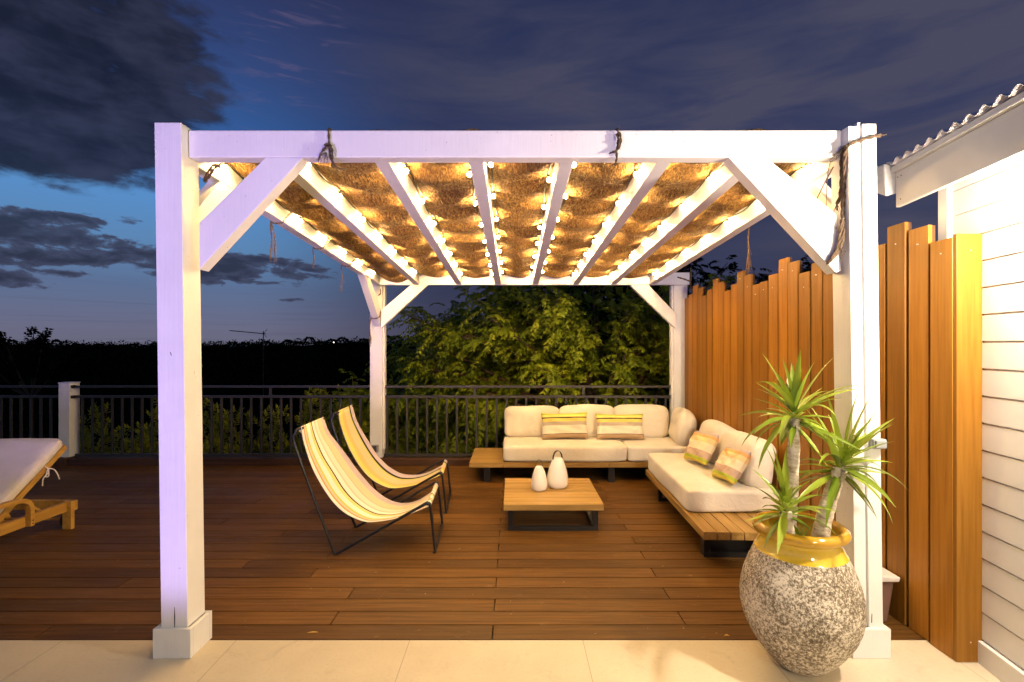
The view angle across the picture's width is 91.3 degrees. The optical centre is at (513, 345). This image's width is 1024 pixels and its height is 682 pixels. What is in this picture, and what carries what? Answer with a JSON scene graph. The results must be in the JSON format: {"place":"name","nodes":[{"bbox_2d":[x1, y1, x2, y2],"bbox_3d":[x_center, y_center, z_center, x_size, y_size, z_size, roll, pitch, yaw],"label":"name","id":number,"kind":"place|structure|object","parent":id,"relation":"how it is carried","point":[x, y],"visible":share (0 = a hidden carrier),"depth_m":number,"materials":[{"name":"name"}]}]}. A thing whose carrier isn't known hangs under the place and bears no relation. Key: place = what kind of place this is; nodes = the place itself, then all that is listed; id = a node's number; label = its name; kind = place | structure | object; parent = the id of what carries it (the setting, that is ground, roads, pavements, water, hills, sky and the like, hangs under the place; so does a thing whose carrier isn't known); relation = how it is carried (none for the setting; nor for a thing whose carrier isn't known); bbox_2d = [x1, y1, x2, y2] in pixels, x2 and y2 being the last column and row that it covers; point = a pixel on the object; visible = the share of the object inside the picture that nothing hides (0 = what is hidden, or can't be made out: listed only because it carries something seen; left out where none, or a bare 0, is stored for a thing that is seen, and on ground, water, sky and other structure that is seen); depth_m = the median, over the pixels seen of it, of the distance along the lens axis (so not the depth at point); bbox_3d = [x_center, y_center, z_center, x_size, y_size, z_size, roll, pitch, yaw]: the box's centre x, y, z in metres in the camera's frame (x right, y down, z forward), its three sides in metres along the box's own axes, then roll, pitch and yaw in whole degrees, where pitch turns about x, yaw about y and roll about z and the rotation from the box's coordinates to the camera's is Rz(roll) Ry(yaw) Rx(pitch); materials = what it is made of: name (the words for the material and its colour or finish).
{"place":"outdoors","nodes":[
{"label":"outdoors","id":0,"kind":"place"},
{"bbox_2d":[3,434,502,452],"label":"ground","id":1,"kind":"structure","parent":0,"point":[5,436],"depth_m":42.91,"materials":[{"name":"soil"}]},
{"bbox_2d":[0,326,91,437],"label":"distant tree","id":2,"kind":"object","parent":1,"relation":"on","point":[61,368],"visible":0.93,"depth_m":25.93,"materials":[{"name":"brown plant"}]},
{"bbox_2d":[56,402,148,452],"bbox_3d":[-6.902,2.100,8.126,1.600,2.368,0.970,0,0,0],"label":"shrub","id":3,"kind":"object","parent":1,"relation":"on","point":[87,438],"visible":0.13,"depth_m":8.17,"materials":[{"name":"green plant"}]},
{"bbox_2d":[114,394,158,452],"bbox_3d":[-5.721,2.014,8.059,1.124,2.457,1.174,0,0,-39],"label":"shrub","id":4,"kind":"object","parent":1,"relation":"on","point":[147,439],"visible":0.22,"depth_m":7.94,"materials":[{"name":"green plant"}]},
{"bbox_2d":[203,398,268,452],"bbox_3d":[-4.732,1.879,7.833,1.724,2.685,0.892,0,0,0],"label":"shrub","id":5,"kind":"object","parent":1,"relation":"on","point":[216,437],"visible":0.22,"depth_m":7.87,"materials":[{"name":"green plant"}]},
{"bbox_2d":[230,330,265,442],"bbox_3d":[-13.211,2.859,25.000,1.880,7.388,0.500,0,0,0],"label":"tv antenna","id":6,"kind":"object","parent":1,"relation":"on","point":[263,365],"visible":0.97,"depth_m":24.99,"materials":[{"name":"black metal"}]},
{"bbox_2d":[223,404,299,452],"bbox_3d":[-3.873,2.072,7.841,1.599,2.302,0.815,0,0,0],"label":"shrub","id":7,"kind":"object","parent":1,"relation":"on","point":[275,434],"visible":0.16,"depth_m":7.89,"materials":[{"name":"green plant"}]},
{"bbox_2d":[289,384,366,452],"bbox_3d":[-3.018,1.897,7.711,1.424,2.615,0.930,0,0,0],"label":"shrub","id":8,"kind":"object","parent":1,"relation":"on","point":[306,414],"visible":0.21,"depth_m":7.82,"materials":[{"name":"green plant"}]},
{"bbox_2d":[343,422,398,452],"bbox_3d":[-2.176,2.155,7.516,1.371,2.016,0.870,0,0,0],"label":"shrub","id":9,"kind":"object","parent":1,"relation":"on","point":[368,438],"visible":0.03,"depth_m":7.68,"materials":[{"name":"green plant"}]},
{"bbox_2d":[305,369,439,452],"bbox_3d":[-2.511,2.081,8.753,2.353,3.363,1.720,0,0,-16],"label":"garden tree","id":10,"kind":"object","parent":1,"relation":"on","point":[392,418],"visible":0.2,"depth_m":8.78,"materials":[{"name":"green plant"}]},
{"bbox_2d":[362,297,552,452],"bbox_3d":[-1.010,1.516,11.854,5.255,5.707,3.662,0,0,0],"label":"garden tree","id":11,"kind":"object","parent":1,"relation":"on","point":[412,350],"visible":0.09,"depth_m":11.91,"materials":[{"name":"green plant"}]},
{"bbox_2d":[386,273,736,452],"bbox_3d":[1.268,0.882,8.719,8.668,6.564,4.526,0,0,0],"label":"garden tree","id":12,"kind":"object","parent":1,"relation":"on","point":[574,353],"visible":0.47,"depth_m":8.38,"materials":[{"name":"green plant"}]},
{"bbox_2d":[480,255,736,405],"bbox_3d":[3.006,0.546,13.552,9.002,7.623,3.584,0,0,0],"label":"garden tree","id":13,"kind":"object","parent":1,"relation":"on","point":[684,269],"visible":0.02,"depth_m":13.41,"materials":[{"name":"green plant"}]},
{"bbox_2d":[661,277,710,408],"bbox_3d":[3.654,1.357,9.810,1.799,5.405,1.874,0,0,21],"label":"dark tree","id":14,"kind":"object","parent":1,"relation":"on","point":[707,278],"visible":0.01,"depth_m":9.75,"materials":[{"name":"green plant"}]},
{"bbox_2d":[727,261,803,289],"bbox_3d":[5.513,1.075,11.400,3.211,5.965,2.991,0,0,0],"label":"dark tree","id":15,"kind":"object","parent":1,"relation":"on","point":[758,280],"visible":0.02,"depth_m":11.23,"materials":[{"name":"brown plant"}]},
{"bbox_2d":[800,254,812,271],"bbox_3d":[7.710,0.733,12.493,2.640,6.648,2.644,0,0,0],"label":"dark tree","id":16,"kind":"object","parent":1,"relation":"on","point":[808,267],"visible":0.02,"depth_m":12.09,"materials":[{"name":"brown plant"}]},
{"bbox_2d":[0,342,643,433],"bbox_3d":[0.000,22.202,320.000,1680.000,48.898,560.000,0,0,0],"label":"hillside","id":17,"kind":"structure","parent":0,"point":[147,379],"depth_m":102.05,"materials":[{"name":"plant"}]},
{"bbox_2d":[0,335,424,448],"bbox_3d":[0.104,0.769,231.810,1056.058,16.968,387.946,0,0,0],"label":"woodland","id":18,"kind":"object","parent":17,"relation":"on","point":[287,342],"visible":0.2,"depth_m":174.43,"materials":[{"name":"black plant"}]},
{"bbox_2d":[492,494,502,639],"bbox_3d":[-2.500,1.821,4.622,13.000,0.465,3.955,0,0,0],"label":"deck substructure","id":19,"kind":"object","parent":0,"point":[496,581],"depth_m":3.34,"materials":[{"name":"brown wood"}]},
{"bbox_2d":[0,466,925,639],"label":"deck","id":20,"kind":"structure","parent":19,"relation":"on","point":[637,565],"depth_m":3.51,"materials":[{"name":"brown wood"}]},
{"bbox_2d":[0,438,77,535],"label":"sun lounger","id":21,"kind":"object","parent":20,"relation":"on","point":[26,464],"visible":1,"depth_m":4.04,"materials":[{"name":"white fabric"}]},
{"bbox_2d":[55,382,79,465],"bbox_3d":[-5.822,1.015,6.553,0.175,1.076,0.225,0,0,0],"label":"fence post","id":22,"kind":"object","parent":20,"relation":"on","point":[69,419],"visible":0.78,"depth_m":6.50,"materials":[{"name":"white paint"}]},
{"bbox_2d":[52,457,470,465],"bbox_3d":[-2.500,1.809,6.565,13.000,0.688,0.190,0,0,0],"label":"deck edge","id":23,"kind":"object","parent":20,"relation":"attached to","point":[243,461],"depth_m":6.47,"materials":[{"name":"brown wood"}]},
{"bbox_2d":[0,385,58,438],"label":"railing","id":24,"kind":"object","parent":23,"relation":"on","point":[30,397],"visible":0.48,"depth_m":6.57,"materials":[{"name":"black metal"}]},
{"bbox_2d":[75,385,369,457],"bbox_3d":[-3.790,0.994,6.560,3.910,0.942,0.120,0,0,0],"label":"railing","id":25,"kind":"object","parent":23,"relation":"on","point":[271,454],"visible":0.73,"depth_m":6.57,"materials":[{"name":"black metal"}]},
{"bbox_2d":[384,385,670,456],"bbox_3d":[0.203,0.994,6.560,3.795,0.942,0.120,0,0,0],"label":"railing","id":26,"kind":"object","parent":23,"relation":"on","point":[467,454],"visible":0.59,"depth_m":6.57,"materials":[{"name":"black metal"}]},
{"bbox_2d":[292,417,443,554],"bbox_3d":[-1.119,1.096,4.009,1.065,0.990,0.585,0,0,-2],"label":"sling chair","id":27,"kind":"object","parent":20,"relation":"on","point":[351,491],"visible":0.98,"depth_m":3.96,"materials":[{"name":"beige fabric"}]},
{"bbox_2d":[330,405,451,513],"bbox_3d":[-1.157,1.096,4.891,1.065,0.990,0.585,0,0,-3],"label":"sling chair","id":28,"kind":"object","parent":20,"relation":"on","point":[373,467],"visible":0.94,"depth_m":4.87,"materials":[{"name":"yellow fabric"}]},
{"bbox_2d":[153,122,890,658],"bbox_3d":[0.201,0.215,4.569,4.123,2.675,4.173,0,0,0],"label":"pergola","id":29,"kind":"object","parent":20,"relation":"on","point":[213,220],"visible":0.82,"depth_m":2.55,"materials":[{"name":"white paint"}]},
{"bbox_2d":[203,163,222,182],"bbox_3d":[-1.635,-0.945,2.720,0.201,0.138,0.096,0,0,42],"label":"rope","id":30,"kind":"object","parent":29,"relation":"hanging from","point":[207,176],"visible":0.94,"depth_m":2.68,"materials":[{"name":"fabric"}]},
{"bbox_2d":[269,210,293,263],"bbox_3d":[-1.717,-0.826,3.720,0.206,0.438,0.054,0,0,-4],"label":"rope","id":31,"kind":"object","parent":29,"relation":"hanging from","point":[271,230],"visible":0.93,"depth_m":3.72,"materials":[{"name":"fabric"}]},
{"bbox_2d":[223,163,379,275],"bbox_3d":[-1.684,-0.978,4.530,0.032,0.225,3.742,0,0,0],"label":"light string","id":32,"kind":"object","parent":29,"relation":"attached to","point":[225,168],"visible":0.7,"depth_m":3.95,"materials":[{"name":"white"}]},
{"bbox_2d":[312,239,330,266],"bbox_3d":[-1.712,-0.850,4.520,0.207,0.319,0.036,0,0,-4],"label":"rope","id":33,"kind":"object","parent":29,"relation":"hanging from","point":[317,249],"visible":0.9,"depth_m":4.51,"materials":[{"name":"fabric"}]},
{"bbox_2d":[317,128,346,171],"bbox_3d":[-0.936,-1.000,2.585,0.111,0.248,0.155,0,0,0],"label":"rope","id":34,"kind":"object","parent":29,"relation":"attached to","point":[328,145],"visible":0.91,"depth_m":2.53,"materials":[{"name":"fabric"}]},
{"bbox_2d":[340,258,355,290],"bbox_3d":[-1.717,-0.766,5.265,0.204,0.420,0.038,0,0,-11],"label":"rope","id":35,"kind":"object","parent":29,"relation":"hanging from","point":[342,275],"visible":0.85,"depth_m":5.25,"materials":[{"name":"fabric"}]},
{"bbox_2d":[306,163,421,275],"bbox_3d":[-1.176,-0.979,4.530,0.031,0.223,3.741,0,0,0],"label":"light string","id":36,"kind":"object","parent":29,"relation":"attached to","point":[363,217],"visible":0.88,"depth_m":3.81,"materials":[{"name":"white"}]},
{"bbox_2d":[368,289,380,345],"bbox_3d":[-1.762,-0.357,6.378,0.163,0.747,0.073,0,0,-10],"label":"rope","id":37,"kind":"object","parent":29,"relation":"hanging from","point":[370,340],"visible":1,"depth_m":6.37,"materials":[{"name":"fabric"}]},
{"bbox_2d":[371,445,378,451],"bbox_3d":[-1.790,1.331,6.477,0.090,0.095,0.044,0,0,0],"label":"power socket","id":38,"kind":"object","parent":29,"relation":"attached to","point":[375,448],"visible":0.62,"depth_m":6.46,"materials":[{"name":"grey plastic"}]},
{"bbox_2d":[403,163,462,276],"bbox_3d":[-0.635,-0.977,4.531,0.031,0.228,3.743,0,0,0],"label":"light string","id":39,"kind":"object","parent":29,"relation":"attached to","point":[406,170],"visible":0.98,"depth_m":3.81,"materials":[{"name":"white"}]},
{"bbox_2d":[467,163,492,276],"bbox_3d":[-0.264,-0.976,4.537,0.033,0.230,3.755,0,0,0],"label":"light string","id":40,"kind":"object","parent":29,"relation":"attached to","point":[469,174],"visible":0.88,"depth_m":3.73,"materials":[{"name":"white"}]},
{"bbox_2d":[489,163,503,275],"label":"light string","id":41,"kind":"object","parent":29,"relation":"attached to","point":[493,192],"visible":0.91,"depth_m":3.74,"materials":[{"name":"white"}]},
{"bbox_2d":[226,129,807,282],"bbox_3d":[0.021,-0.964,4.530,3.558,0.323,3.886,0,0,0],"label":"shade mat","id":42,"kind":"object","parent":29,"relation":"on","point":[594,191],"visible":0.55,"depth_m":3.83,"materials":[{"name":"brown wicker"}]},
{"bbox_2d":[530,163,551,276],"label":"light string","id":43,"kind":"object","parent":29,"relation":"attached to","point":[548,179],"visible":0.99,"depth_m":3.66,"materials":[{"name":"white"}]},
{"bbox_2d":[541,163,575,275],"bbox_3d":[0.351,-0.980,4.530,0.032,0.222,3.741,0,0,0],"label":"light string","id":44,"kind":"object","parent":29,"relation":"attached to","point":[565,195],"visible":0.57,"depth_m":3.91,"materials":[{"name":"white"}]},
{"bbox_2d":[570,163,639,276],"bbox_3d":[0.737,-0.976,4.537,0.032,0.230,3.754,0,0,0],"label":"light string","id":45,"kind":"object","parent":29,"relation":"attached to","point":[617,203],"visible":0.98,"depth_m":3.81,"materials":[{"name":"white"}]},
{"bbox_2d":[609,128,621,165],"bbox_3d":[0.516,-1.025,2.589,0.067,0.187,0.146,0,0,0],"label":"rope","id":46,"kind":"object","parent":29,"relation":"hanging from","point":[619,141],"visible":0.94,"depth_m":2.53,"materials":[{"name":"fabric"}]},
{"bbox_2d":[608,164,723,276],"bbox_3d":[1.215,-0.974,4.568,0.033,0.234,3.818,0,0,0],"label":"light string","id":47,"kind":"object","parent":29,"relation":"attached to","point":[682,206],"visible":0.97,"depth_m":3.78,"materials":[{"name":"white"}]},
{"bbox_2d":[677,268,691,290],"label":"rope","id":48,"kind":"object","parent":29,"relation":"hanging from","point":[690,280],"visible":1,"depth_m":6.40,"materials":[{"name":"fabric"}]},
{"bbox_2d":[648,163,811,276],"bbox_3d":[1.716,-0.977,4.531,0.032,0.228,3.743,0,0,0],"label":"light string","id":49,"kind":"object","parent":29,"relation":"attached to","point":[800,172],"visible":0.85,"depth_m":4.02,"materials":[{"name":"white"}]},
{"bbox_2d":[745,227,751,276],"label":"rope","id":50,"kind":"object","parent":29,"relation":"hanging from","point":[748,262],"visible":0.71,"depth_m":3.88,"materials":[{"name":"fabric"}]},
{"bbox_2d":[817,161,833,206],"bbox_3d":[1.618,-0.842,2.605,0.095,0.262,0.016,0,0,0],"label":"dry twig","id":51,"kind":"object","parent":29,"relation":"attached to","point":[827,183],"visible":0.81,"depth_m":2.60,"materials":[{"name":"plant"}]},
{"bbox_2d":[826,133,886,265],"bbox_3d":[1.702,-0.723,2.526,0.190,0.666,0.256,0,0,-40],"label":"rope","id":52,"kind":"object","parent":29,"relation":"hanging from","point":[843,152],"visible":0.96,"depth_m":2.52,"materials":[{"name":"fabric"}]},
{"bbox_2d":[870,438,886,448],"bbox_3d":[1.808,0.485,2.478,0.067,0.049,0.042,0,0,0],"label":"power socket","id":53,"kind":"object","parent":29,"relation":"attached to","point":[875,441],"visible":0.85,"depth_m":2.47,"materials":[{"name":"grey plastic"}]},
{"bbox_2d":[504,478,603,530],"bbox_3d":[0.336,1.435,4.564,0.832,0.237,0.828,0,0,0],"label":"coffee table","id":54,"kind":"object","parent":20,"relation":"on","point":[575,494],"visible":0.98,"depth_m":4.26,"materials":[{"name":"brown wood"}]},
{"bbox_2d":[531,460,546,491],"bbox_3d":[0.236,1.178,4.565,0.148,0.275,0.148,0,0,0],"label":"table lantern","id":55,"kind":"object","parent":54,"relation":"on","point":[539,481],"visible":1,"depth_m":4.51,"materials":[{"name":"plastic"}]},
{"bbox_2d":[547,450,567,488],"bbox_3d":[0.412,1.145,4.660,0.198,0.340,0.198,0,0,0],"label":"table lantern","id":56,"kind":"object","parent":54,"relation":"on","point":[557,476],"visible":0.99,"depth_m":4.59,"materials":[{"name":"plastic"}]},
{"bbox_2d":[469,404,696,481],"bbox_3d":[0.823,1.144,6.032,2.635,0.817,0.850,0,0,0],"label":"sofa","id":57,"kind":"object","parent":20,"relation":"on","point":[525,445],"visible":0.76,"depth_m":5.79,"materials":[{"name":"beige fabric"}]},
{"bbox_2d":[541,412,588,439],"bbox_3d":[0.622,0.968,6.064,0.578,0.317,0.192,0,0,0],"label":"throw pillow","id":58,"kind":"object","parent":57,"relation":"on","point":[571,425],"visible":1,"depth_m":6.00,"materials":[{"name":"multicoloured fabric"}]},
{"bbox_2d":[595,414,644,438],"bbox_3d":[1.285,0.973,6.040,0.581,0.296,0.185,0,0,0],"label":"throw pillow","id":59,"kind":"object","parent":57,"relation":"on","point":[619,426],"visible":1,"depth_m":5.99,"materials":[{"name":"multicoloured fabric"}]},
{"bbox_2d":[645,419,779,557],"bbox_3d":[1.761,1.153,4.432,0.767,0.800,1.811,0,0,2],"label":"sofa","id":60,"kind":"object","parent":20,"relation":"on","point":[716,513],"visible":0.69,"depth_m":3.96,"materials":[{"name":"white fabric"}]},
{"bbox_2d":[684,430,718,464],"bbox_3d":[1.779,0.963,4.750,0.203,0.298,0.413,0,0,-9],"label":"throw pillow","id":61,"kind":"object","parent":60,"relation":"on","point":[700,447],"visible":1,"depth_m":4.64,"materials":[{"name":"multicoloured fabric"}]},
{"bbox_2d":[712,447,750,483],"bbox_3d":[1.791,0.978,4.120,0.219,0.285,0.389,0,0,0],"label":"throw pillow","id":62,"kind":"object","parent":60,"relation":"on","point":[731,465],"visible":1,"depth_m":4.01,"materials":[{"name":"multicoloured fabric"}]},
{"bbox_2d":[685,222,983,661],"bbox_3d":[2.236,0.414,4.413,0.139,2.271,3.924,0,0,0],"label":"wooden fence","id":63,"kind":"object","parent":20,"relation":"on","point":[930,288],"visible":0.56,"depth_m":2.77,"materials":[{"name":"brown wood"}]},
{"bbox_2d":[882,567,899,621],"bbox_3d":[2.038,1.415,3.025,0.236,0.273,0.480,0,0,0],"label":"garden trough","id":64,"kind":"object","parent":20,"relation":"on","point":[889,578],"visible":0.23,"depth_m":2.80,"materials":[{"name":"plastic"}]},
{"bbox_2d":[0,640,1001,681],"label":"terrace slab","id":65,"kind":"structure","parent":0,"point":[425,661],"depth_m":2.45,"materials":[{"name":"beige tile"}]},
{"bbox_2d":[739,510,866,676],"bbox_3d":[1.390,1.206,2.430,0.535,0.693,0.535,0,0,0],"label":"plant pot","id":66,"kind":"object","parent":65,"relation":"on","point":[803,602],"visible":0.88,"depth_m":2.25,"materials":[{"name":"ceramic"}]},
{"bbox_2d":[740,350,906,553],"bbox_3d":[1.454,0.508,2.384,0.910,0.982,0.657,0,0,-44],"label":"yucca","id":67,"kind":"object","parent":66,"relation":"on","point":[791,424],"visible":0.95,"depth_m":2.40,"materials":[{"name":"green plant"}]},
{"bbox_2d":[877,83,1023,681],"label":"house","id":68,"kind":"structure","parent":65,"relation":"on","point":[969,168],"depth_m":2.34,"materials":[{"name":"white wood"}]},
{"bbox_2d":[0,0,1023,344],"label":"sky","id":69,"kind":"structure","parent":0,"point":[85,85],"materials":[{"name":"blue"}]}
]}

